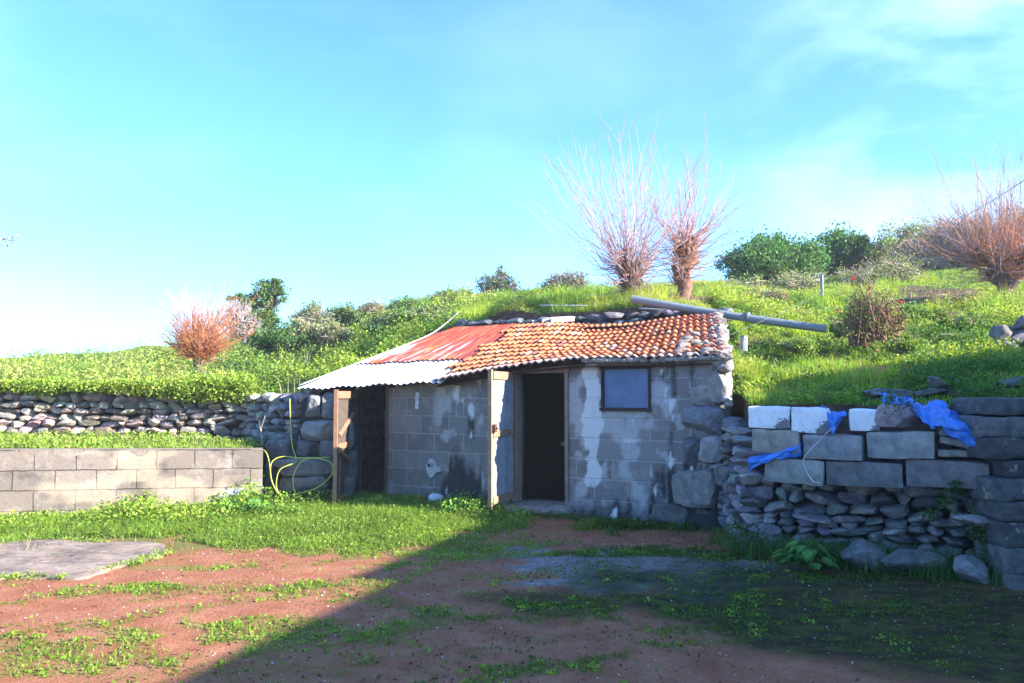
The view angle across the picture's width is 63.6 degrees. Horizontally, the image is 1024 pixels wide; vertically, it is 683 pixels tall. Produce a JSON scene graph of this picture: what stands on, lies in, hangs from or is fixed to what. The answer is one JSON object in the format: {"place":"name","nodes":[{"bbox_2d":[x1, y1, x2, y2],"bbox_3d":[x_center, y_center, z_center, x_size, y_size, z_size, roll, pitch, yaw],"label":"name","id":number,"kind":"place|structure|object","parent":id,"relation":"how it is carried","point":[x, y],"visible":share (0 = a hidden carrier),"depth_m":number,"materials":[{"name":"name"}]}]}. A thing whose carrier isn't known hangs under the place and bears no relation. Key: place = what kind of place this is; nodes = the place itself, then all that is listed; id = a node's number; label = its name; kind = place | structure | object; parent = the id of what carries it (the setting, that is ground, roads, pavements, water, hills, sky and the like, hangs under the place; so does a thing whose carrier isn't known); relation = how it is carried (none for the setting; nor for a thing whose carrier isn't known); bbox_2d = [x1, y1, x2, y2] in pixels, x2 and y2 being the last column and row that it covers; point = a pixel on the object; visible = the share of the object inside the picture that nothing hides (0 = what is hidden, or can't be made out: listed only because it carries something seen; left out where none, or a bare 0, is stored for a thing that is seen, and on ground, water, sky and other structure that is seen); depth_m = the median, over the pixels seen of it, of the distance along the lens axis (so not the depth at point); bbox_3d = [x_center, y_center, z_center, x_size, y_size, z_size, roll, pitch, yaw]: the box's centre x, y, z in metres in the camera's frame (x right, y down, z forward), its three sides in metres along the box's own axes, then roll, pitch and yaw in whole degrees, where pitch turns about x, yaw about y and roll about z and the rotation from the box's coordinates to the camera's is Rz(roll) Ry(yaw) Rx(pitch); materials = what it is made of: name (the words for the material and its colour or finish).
{"place":"outdoors","nodes":[
{"label":"outdoors","id":0,"kind":"place"},
{"bbox_2d":[10,436,259,447],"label":"terrace","id":1,"kind":"structure","parent":0,"point":[139,443],"depth_m":11.90,"materials":[{"name":"soil"}]},
{"bbox_2d":[0,428,269,447],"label":"grass","id":2,"kind":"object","parent":1,"relation":"on","point":[16,440],"visible":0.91,"depth_m":11.52,"materials":[{"name":"green plant"}]},
{"bbox_2d":[258,416,265,447],"bbox_3d":[-3.575,1.422,11.824,0.130,0.717,0.053,-2,-4,26],"label":"weathered stick","id":3,"kind":"object","parent":1,"relation":"on","point":[260,427],"visible":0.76,"depth_m":11.83,"materials":[{"name":"grey wood"}]},
{"bbox_2d":[0,500,1023,682],"bbox_3d":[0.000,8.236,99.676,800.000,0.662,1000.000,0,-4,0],"label":"ground","id":4,"kind":"structure","parent":0,"point":[803,667],"depth_m":5.70,"materials":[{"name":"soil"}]},
{"bbox_2d":[0,233,19,250],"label":"almond tree","id":5,"kind":"object","parent":4,"relation":"on","point":[8,238],"visible":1,"depth_m":7.08,"materials":[{"name":"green plant"}]},
{"bbox_2d":[0,538,167,580],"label":"concrete path","id":6,"kind":"structure","parent":4,"relation":"on","point":[52,558],"depth_m":7.82,"materials":[{"name":"grey concrete"}]},
{"bbox_2d":[0,448,262,515],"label":"block wall","id":7,"kind":"structure","parent":4,"relation":"on","point":[52,479],"depth_m":10.42,"materials":[{"name":"grey concrete"}]},
{"bbox_2d":[225,493,271,511],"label":"dock plant","id":8,"kind":"object","parent":4,"relation":"on","point":[253,500],"visible":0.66,"depth_m":10.37,"materials":[{"name":"green plant"}]},
{"bbox_2d":[255,392,360,498],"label":"masonry wall","id":9,"kind":"structure","parent":4,"relation":"on","point":[316,424],"depth_m":11.81,"materials":[{"name":"stone"},{"name":"earth"}]},
{"bbox_2d":[257,399,332,501],"bbox_3d":[-3.028,1.505,11.424,1.102,1.424,0.517,-2,-4,28],"label":"garden hose","id":10,"kind":"object","parent":9,"relation":"hanging from","point":[276,489],"visible":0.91,"depth_m":11.30,"materials":[{"name":"plastic"}]},
{"bbox_2d":[0,346,1009,587],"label":"wall foot weeds","id":11,"kind":"object","parent":4,"relation":"on","point":[127,507],"depth_m":9.48,"materials":[{"name":"green plant"}]},
{"bbox_2d":[298,310,733,530],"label":"farm shed","id":12,"kind":"structure","parent":4,"relation":"on","point":[631,415],"depth_m":10.86,"materials":[{"name":"concrete"}]},
{"bbox_2d":[332,390,357,504],"bbox_3d":[-2.345,1.483,11.717,0.084,1.593,1.297,0,-4,2],"label":"door","id":13,"kind":"structure","parent":12,"relation":"in","point":[343,414],"depth_m":11.35,"materials":[{"name":"brown wood"}]},
{"bbox_2d":[300,312,458,384],"bbox_3d":[-1.953,0.045,13.778,0.342,1.405,3.643,-3,-5,37],"label":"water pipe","id":14,"kind":"object","parent":12,"relation":"attached to","point":[379,354],"visible":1,"depth_m":13.37,"materials":[{"name":"paint"}]},
{"bbox_2d":[383,410,385,490],"bbox_3d":[-1.994,1.698,12.985,0.053,1.221,0.781,1,-4,-9],"label":"wooden pole","id":15,"kind":"object","parent":12,"relation":"on","point":[384,462],"visible":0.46,"depth_m":12.82,"materials":[{"name":"brown wood"}]},
{"bbox_2d":[488,369,514,507],"bbox_3d":[-0.100,1.214,10.534,0.130,1.695,0.784,-2,-4,22],"label":"door","id":16,"kind":"structure","parent":12,"relation":"in","point":[501,385],"depth_m":10.49,"materials":[{"name":"white wood"}]},
{"bbox_2d":[599,365,651,410],"bbox_3d":[1.404,0.574,10.137,0.691,0.557,0.105,-2,-4,32],"label":"window","id":17,"kind":"structure","parent":12,"relation":"in","point":[622,388],"depth_m":10.12,"materials":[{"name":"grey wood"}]},
{"bbox_2d":[771,538,839,571],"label":"dock plant","id":18,"kind":"object","parent":4,"relation":"on","point":[807,555],"visible":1,"depth_m":7.16,"materials":[{"name":"green plant"}]},
{"bbox_2d":[717,417,978,561],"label":"stone wall","id":19,"kind":"structure","parent":4,"relation":"on","point":[746,495],"depth_m":7.89,"materials":[{"name":"grey stone"}]},
{"bbox_2d":[765,457,825,485],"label":"concrete block","id":20,"kind":"structure","parent":19,"relation":"on","point":[790,470],"depth_m":7.68,"materials":[{"name":"grey concrete"}]},
{"bbox_2d":[747,442,801,471],"bbox_3d":[2.469,1.068,7.786,0.505,0.355,0.139,-2,-4,23],"label":"tarpaulin","id":21,"kind":"object","parent":20,"relation":"on","point":[756,460],"visible":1,"depth_m":7.73,"materials":[{"name":"blue plastic"}]},
{"bbox_2d":[752,428,801,453],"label":"concrete block","id":22,"kind":"structure","parent":20,"relation":"on","point":[770,440],"depth_m":7.77,"materials":[{"name":"grey concrete"}]},
{"bbox_2d":[748,406,790,428],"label":"concrete block","id":23,"kind":"structure","parent":22,"relation":"on","point":[771,417],"depth_m":7.83,"materials":[{"name":"white concrete"}]},
{"bbox_2d":[826,460,903,487],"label":"concrete block","id":24,"kind":"structure","parent":19,"relation":"on","point":[878,473],"depth_m":7.46,"materials":[{"name":"grey concrete"}]},
{"bbox_2d":[803,433,866,460],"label":"concrete block","id":25,"kind":"structure","parent":24,"relation":"on","point":[845,447],"depth_m":7.55,"materials":[{"name":"grey concrete"}]},
{"bbox_2d":[791,407,829,433],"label":"concrete block","id":26,"kind":"structure","parent":25,"relation":"on","point":[814,420],"depth_m":7.68,"materials":[{"name":"white concrete"}]},
{"bbox_2d":[822,405,846,434],"bbox_3d":[3.007,0.729,7.673,0.191,0.272,0.354,0,-4,0],"label":"tarpaulin","id":27,"kind":"object","parent":25,"relation":"on","point":[834,418],"visible":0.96,"depth_m":7.58,"materials":[{"name":"blue plastic"}]},
{"bbox_2d":[803,428,831,482],"bbox_3d":[2.768,1.030,7.495,0.272,0.502,0.076,-3,-5,42],"label":"cord","id":28,"kind":"object","parent":27,"relation":"hanging from","point":[807,453],"visible":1,"depth_m":7.54,"materials":[{"name":"fabric"}]},
{"bbox_2d":[906,457,989,488],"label":"concrete block","id":29,"kind":"structure","parent":19,"relation":"on","point":[938,472],"depth_m":7.16,"materials":[{"name":"grey concrete"}]},
{"bbox_2d":[866,431,937,458],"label":"concrete block","id":30,"kind":"structure","parent":29,"relation":"on","point":[901,444],"depth_m":7.30,"materials":[{"name":"grey concrete"}]},
{"bbox_2d":[849,408,879,430],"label":"concrete block","id":31,"kind":"structure","parent":30,"relation":"on","point":[861,419],"depth_m":7.50,"materials":[{"name":"white concrete"}]},
{"bbox_2d":[874,403,922,427],"bbox_3d":[3.497,0.669,7.479,0.509,0.221,0.315,0,-4,0],"label":"rock","id":32,"kind":"object","parent":30,"relation":"on","point":[908,419],"visible":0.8,"depth_m":7.36,"materials":[{"name":"stone"}]},
{"bbox_2d":[878,393,979,446],"bbox_3d":[3.671,0.707,7.398,0.395,0.504,1.103,2,-4,-31],"label":"tarpaulin","id":33,"kind":"object","parent":32,"relation":"on","point":[935,413],"visible":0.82,"depth_m":7.15,"materials":[{"name":"blue plastic"}]},
{"bbox_2d":[936,448,967,456],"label":"concrete slab","id":34,"kind":"structure","parent":29,"relation":"on","point":[946,452],"depth_m":7.14,"materials":[{"name":"grey concrete"}]},
{"bbox_2d":[939,436,967,447],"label":"concrete slab","id":35,"kind":"structure","parent":34,"relation":"on","point":[951,441],"depth_m":7.13,"materials":[{"name":"grey concrete"}]},
{"bbox_2d":[939,427,949,436],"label":"concrete slab","id":36,"kind":"structure","parent":35,"relation":"on","point":[942,432],"depth_m":7.17,"materials":[{"name":"grey concrete"}]},
{"bbox_2d":[951,514,989,527],"bbox_3d":[3.981,1.534,7.034,0.431,0.149,0.325,0,-4,0],"label":"boulder","id":37,"kind":"object","parent":19,"relation":"part of","point":[976,520],"visible":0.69,"depth_m":6.92,"materials":[{"name":"stone"}]},
{"bbox_2d":[840,538,890,572],"bbox_3d":[3.146,1.920,7.355,0.428,0.312,0.287,-1,-4,11],"label":"boulder","id":38,"kind":"object","parent":4,"relation":"on","point":[861,545],"visible":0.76,"depth_m":7.25,"materials":[{"name":"stone"}]},
{"bbox_2d":[880,548,947,572],"bbox_3d":[3.473,1.918,7.184,0.550,0.217,0.335,0,-4,0],"label":"boulder","id":39,"kind":"object","parent":4,"relation":"on","point":[889,561],"visible":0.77,"depth_m":7.08,"materials":[{"name":"stone"}]},
{"bbox_2d":[953,554,989,584],"bbox_3d":[3.844,1.903,6.905,0.261,0.237,0.362,-2,-4,31],"label":"boulder","id":40,"kind":"object","parent":4,"relation":"on","point":[971,568],"visible":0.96,"depth_m":6.80,"materials":[{"name":"stone"}]},
{"bbox_2d":[950,397,1023,590],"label":"masonry wall","id":41,"kind":"structure","parent":4,"relation":"on","point":[995,425],"depth_m":6.85,"materials":[{"name":"stone"}]},
{"bbox_2d":[0,488,1023,682],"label":"yard grass","id":42,"kind":"structure","parent":0,"point":[220,527],"depth_m":7.85,"materials":[{"name":"green plant"}]},
{"bbox_2d":[428,493,443,501],"bbox_3d":[-1.034,2.151,11.236,0.216,0.177,0.133,1,-4,-18],"label":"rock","id":43,"kind":"object","parent":42,"relation":"on","point":[432,496],"visible":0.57,"depth_m":11.19,"materials":[{"name":"stone"}]},
{"bbox_2d":[0,240,1023,498],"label":"hillside","id":44,"kind":"structure","parent":0,"point":[372,434],"depth_m":13.65,"materials":[{"name":"green plant"}]},
{"bbox_2d":[0,383,256,439],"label":"stone wall","id":45,"kind":"structure","parent":44,"relation":"on","point":[75,412],"depth_m":13.06,"materials":[{"name":"grey stone"}]},
{"bbox_2d":[136,279,260,373],"bbox_3d":[-6.416,-0.297,17.052,2.442,1.988,2.189,2,-4,-30],"label":"willow shrub","id":46,"kind":"object","parent":44,"relation":"on","point":[200,344],"visible":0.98,"depth_m":16.89,"materials":[{"name":"brown plant"}]},
{"bbox_2d":[216,297,265,349],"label":"shrub","id":47,"kind":"object","parent":44,"relation":"on","point":[245,320],"visible":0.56,"depth_m":19.98,"materials":[{"name":"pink plant"}]},
{"bbox_2d":[226,277,291,332],"bbox_3d":[-6.718,-0.948,22.175,1.751,1.627,1.321,0,-4,0],"label":"tree","id":48,"kind":"object","parent":44,"relation":"on","point":[268,303],"visible":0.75,"depth_m":22.00,"materials":[{"name":"green plant"}]},
{"bbox_2d":[244,321,313,359],"bbox_3d":[-5.366,-0.035,18.964,1.708,0.944,1.605,0,-4,0],"label":"shrub","id":49,"kind":"object","parent":44,"relation":"on","point":[275,339],"visible":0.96,"depth_m":18.79,"materials":[{"name":"green plant"}]},
{"bbox_2d":[243,385,317,440],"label":"stone wall","id":50,"kind":"structure","parent":44,"relation":"on","point":[276,413],"depth_m":12.69,"materials":[{"name":"grey stone"}]},
{"bbox_2d":[0,282,563,408],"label":"weeds","id":51,"kind":"object","parent":44,"relation":"on","point":[215,385],"visible":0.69,"depth_m":15.47,"materials":[{"name":"green plant"}]},
{"bbox_2d":[288,317,312,338],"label":"scrub bush","id":52,"kind":"object","parent":44,"relation":"on","point":[299,321],"visible":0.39,"depth_m":19.88,"materials":[{"name":"green plant"}]},
{"bbox_2d":[287,295,339,327],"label":"scrub bush","id":53,"kind":"object","parent":44,"relation":"on","point":[310,313],"visible":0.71,"depth_m":21.81,"materials":[{"name":"green plant"}]},
{"bbox_2d":[292,318,359,352],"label":"scrub bush","id":54,"kind":"object","parent":44,"relation":"on","point":[337,332],"visible":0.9,"depth_m":18.92,"materials":[{"name":"green plant"}]},
{"bbox_2d":[325,296,364,326],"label":"scrub bush","id":55,"kind":"object","parent":44,"relation":"on","point":[346,314],"visible":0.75,"depth_m":22.88,"materials":[{"name":"green plant"}]},
{"bbox_2d":[352,294,392,320],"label":"scrub bush","id":56,"kind":"object","parent":44,"relation":"on","point":[372,307],"visible":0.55,"depth_m":22.85,"materials":[{"name":"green plant"}]},
{"bbox_2d":[351,306,415,340],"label":"scrub bush","id":57,"kind":"object","parent":44,"relation":"on","point":[381,319],"visible":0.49,"depth_m":18.32,"materials":[{"name":"green plant"}]},
{"bbox_2d":[386,292,431,311],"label":"scrub bush","id":58,"kind":"object","parent":44,"relation":"on","point":[398,303],"visible":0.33,"depth_m":22.81,"materials":[{"name":"green plant"}]},
{"bbox_2d":[388,300,456,326],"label":"scrub bush","id":59,"kind":"object","parent":44,"relation":"on","point":[421,309],"visible":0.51,"depth_m":17.93,"materials":[{"name":"green plant"}]},
{"bbox_2d":[427,285,475,303],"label":"scrub bush","id":60,"kind":"object","parent":44,"relation":"on","point":[444,293],"visible":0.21,"depth_m":23.95,"materials":[{"name":"green plant"}]},
{"bbox_2d":[473,262,520,294],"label":"shrub","id":61,"kind":"object","parent":44,"relation":"on","point":[496,283],"visible":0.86,"depth_m":24.05,"materials":[{"name":"green plant"}]},
{"bbox_2d":[537,268,590,292],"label":"shrub","id":62,"kind":"object","parent":44,"relation":"on","point":[577,280],"visible":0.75,"depth_m":22.03,"materials":[{"name":"green plant"}]},
{"bbox_2d":[455,307,733,327],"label":"stone wall","id":63,"kind":"structure","parent":44,"relation":"on","point":[635,317],"depth_m":13.47,"materials":[{"name":"grey stone"}]},
{"bbox_2d":[542,318,564,322],"bbox_3d":[0.699,-0.358,13.989,0.452,0.085,0.161,-1,-4,18],"label":"ridge tile","id":64,"kind":"object","parent":63,"relation":"on","point":[546,320],"visible":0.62,"depth_m":13.95,"materials":[{"name":"ceramic"}]},
{"bbox_2d":[551,316,573,322],"bbox_3d":[0.845,-0.371,13.840,0.452,0.085,0.161,-1,-4,18],"label":"ridge tile","id":65,"kind":"object","parent":63,"relation":"on","point":[560,319],"visible":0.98,"depth_m":13.78,"materials":[{"name":"ceramic"}]},
{"bbox_2d":[540,305,674,310],"bbox_3d":[1.716,-0.541,13.600,2.786,0.280,0.353,-3,-5,35],"label":"water pipe","id":66,"kind":"object","parent":63,"relation":"on","point":[609,306],"visible":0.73,"depth_m":14.05,"materials":[{"name":"paint"}]},
{"bbox_2d":[508,99,747,297],"bbox_3d":[2.047,-2.370,14.376,4.363,3.981,3.691,0,-4,0],"label":"pollard willow","id":67,"kind":"object","parent":44,"relation":"on","point":[631,269],"visible":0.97,"depth_m":14.17,"materials":[{"name":"brown plant"}]},
{"bbox_2d":[601,116,789,298],"bbox_3d":[3.011,-2.167,14.721,2.632,3.466,2.724,2,-4,-28],"label":"pollard willow","id":68,"kind":"object","parent":44,"relation":"on","point":[684,268],"visible":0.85,"depth_m":14.60,"materials":[{"name":"brown plant"}]},
{"bbox_2d":[630,295,826,332],"bbox_3d":[3.152,-0.425,12.304,2.876,0.691,0.138,-2,-4,27],"label":"fallen pole","id":69,"kind":"object","parent":44,"relation":"on","point":[745,317],"visible":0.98,"depth_m":12.19,"materials":[{"name":"paint"}]},
{"bbox_2d":[446,258,1023,406],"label":"grass","id":70,"kind":"structure","parent":44,"relation":"on","point":[758,370],"depth_m":11.93,"materials":[{"name":"green plant"}]},
{"bbox_2d":[893,299,955,327],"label":"shrub","id":71,"kind":"object","parent":70,"relation":"on","point":[932,314],"visible":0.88,"depth_m":11.50,"materials":[{"name":"green plant"}]},
{"bbox_2d":[739,335,747,355],"bbox_3d":[3.137,0.069,11.221,0.128,0.312,0.116,0,-4,0],"label":"fence post","id":72,"kind":"object","parent":44,"relation":"on","point":[743,341],"visible":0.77,"depth_m":11.18,"materials":[{"name":"wood"}]},
{"bbox_2d":[738,285,794,304],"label":"scrub bush","id":73,"kind":"object","parent":44,"relation":"on","point":[777,294],"visible":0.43,"depth_m":14.89,"materials":[{"name":"green plant"}]},
{"bbox_2d":[709,224,835,287],"bbox_3d":[7.915,-2.574,25.183,3.860,2.328,3.333,0,-4,0],"label":"evergreen shrub","id":74,"kind":"object","parent":44,"relation":"on","point":[765,260],"visible":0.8,"depth_m":24.72,"materials":[{"name":"green plant"}]},
{"bbox_2d":[768,333,822,358],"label":"scrub bush","id":75,"kind":"object","parent":44,"relation":"on","point":[800,345],"visible":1,"depth_m":10.91,"materials":[{"name":"green plant"}]},
{"bbox_2d":[820,275,823,295],"bbox_3d":[5.778,-1.042,15.399,0.055,0.390,0.055,2,-4,-22],"label":"fence post","id":76,"kind":"object","parent":44,"relation":"on","point":[821,285],"visible":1,"depth_m":15.38,"materials":[{"name":"paint"}]},
{"bbox_2d":[723,250,941,290],"bbox_3d":[8.395,-1.768,22.233,5.767,1.360,2.026,0,-4,0],"label":"scrub bush","id":77,"kind":"object","parent":44,"relation":"on","point":[899,268],"visible":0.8,"depth_m":21.98,"materials":[{"name":"green plant"}]},
{"bbox_2d":[827,316,846,339],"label":"scrub bush","id":78,"kind":"object","parent":44,"relation":"on","point":[833,330],"visible":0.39,"depth_m":12.04,"materials":[{"name":"green plant"}]},
{"bbox_2d":[812,217,883,277],"bbox_3d":[11.595,-3.156,28.286,3.123,2.427,2.368,0,-4,0],"label":"evergreen shrub","id":79,"kind":"object","parent":44,"relation":"on","point":[851,244],"visible":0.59,"depth_m":27.84,"materials":[{"name":"green plant"}]},
{"bbox_2d":[829,274,915,351],"bbox_3d":[4.927,-0.386,11.370,1.211,1.086,0.821,0,-4,0],"label":"dry shrub","id":80,"kind":"object","parent":44,"relation":"on","point":[863,324],"visible":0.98,"depth_m":11.23,"materials":[{"name":"brown plant"}]},
{"bbox_2d":[857,217,947,267],"bbox_3d":[13.028,-3.124,27.315,3.164,2.082,2.170,0,-4,0],"label":"scrub bush","id":81,"kind":"object","parent":44,"relation":"on","point":[889,239],"visible":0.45,"depth_m":27.04,"materials":[{"name":"green plant"}]},
{"bbox_2d":[877,332,934,356],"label":"scrub bush","id":82,"kind":"object","parent":44,"relation":"on","point":[910,344],"visible":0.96,"depth_m":10.90,"materials":[{"name":"green plant"}]},
{"bbox_2d":[847,209,994,278],"bbox_3d":[12.466,-2.921,25.145,4.868,2.453,2.365,0,-4,0],"label":"scrub bush","id":83,"kind":"object","parent":44,"relation":"on","point":[921,251],"visible":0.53,"depth_m":24.98,"materials":[{"name":"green plant"}]},
{"bbox_2d":[861,376,1023,400],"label":"stone wall","id":84,"kind":"structure","parent":44,"relation":"on","point":[938,385],"depth_m":8.24,"materials":[{"name":"grey stone"}]},
{"bbox_2d":[866,129,1023,297],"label":"pollard willow","id":85,"kind":"object","parent":44,"relation":"on","point":[996,260],"visible":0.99,"depth_m":15.50,"materials":[{"name":"brown plant"}]},
{"bbox_2d":[915,282,984,305],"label":"scrub bush","id":86,"kind":"object","parent":44,"relation":"on","point":[962,294],"visible":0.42,"depth_m":14.98,"materials":[{"name":"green plant"}]},
{"bbox_2d":[952,308,1008,329],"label":"scrub bush","id":87,"kind":"object","parent":44,"relation":"on","point":[968,317],"visible":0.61,"depth_m":12.48,"materials":[{"name":"green plant"}]},
{"bbox_2d":[942,201,1023,261],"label":"scrub bush","id":88,"kind":"object","parent":44,"relation":"on","point":[970,223],"visible":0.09,"depth_m":24.22,"materials":[{"name":"brown plant"}]},
{"bbox_2d":[988,316,1023,353],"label":"stone wall","id":89,"kind":"structure","parent":44,"relation":"on","point":[1015,329],"depth_m":10.07,"materials":[{"name":"grey stone"}]},
{"bbox_2d":[0,0,1023,357],"label":"sky","id":90,"kind":"structure","parent":0,"point":[344,150],"materials":[{"name":"blue"}]}
]}

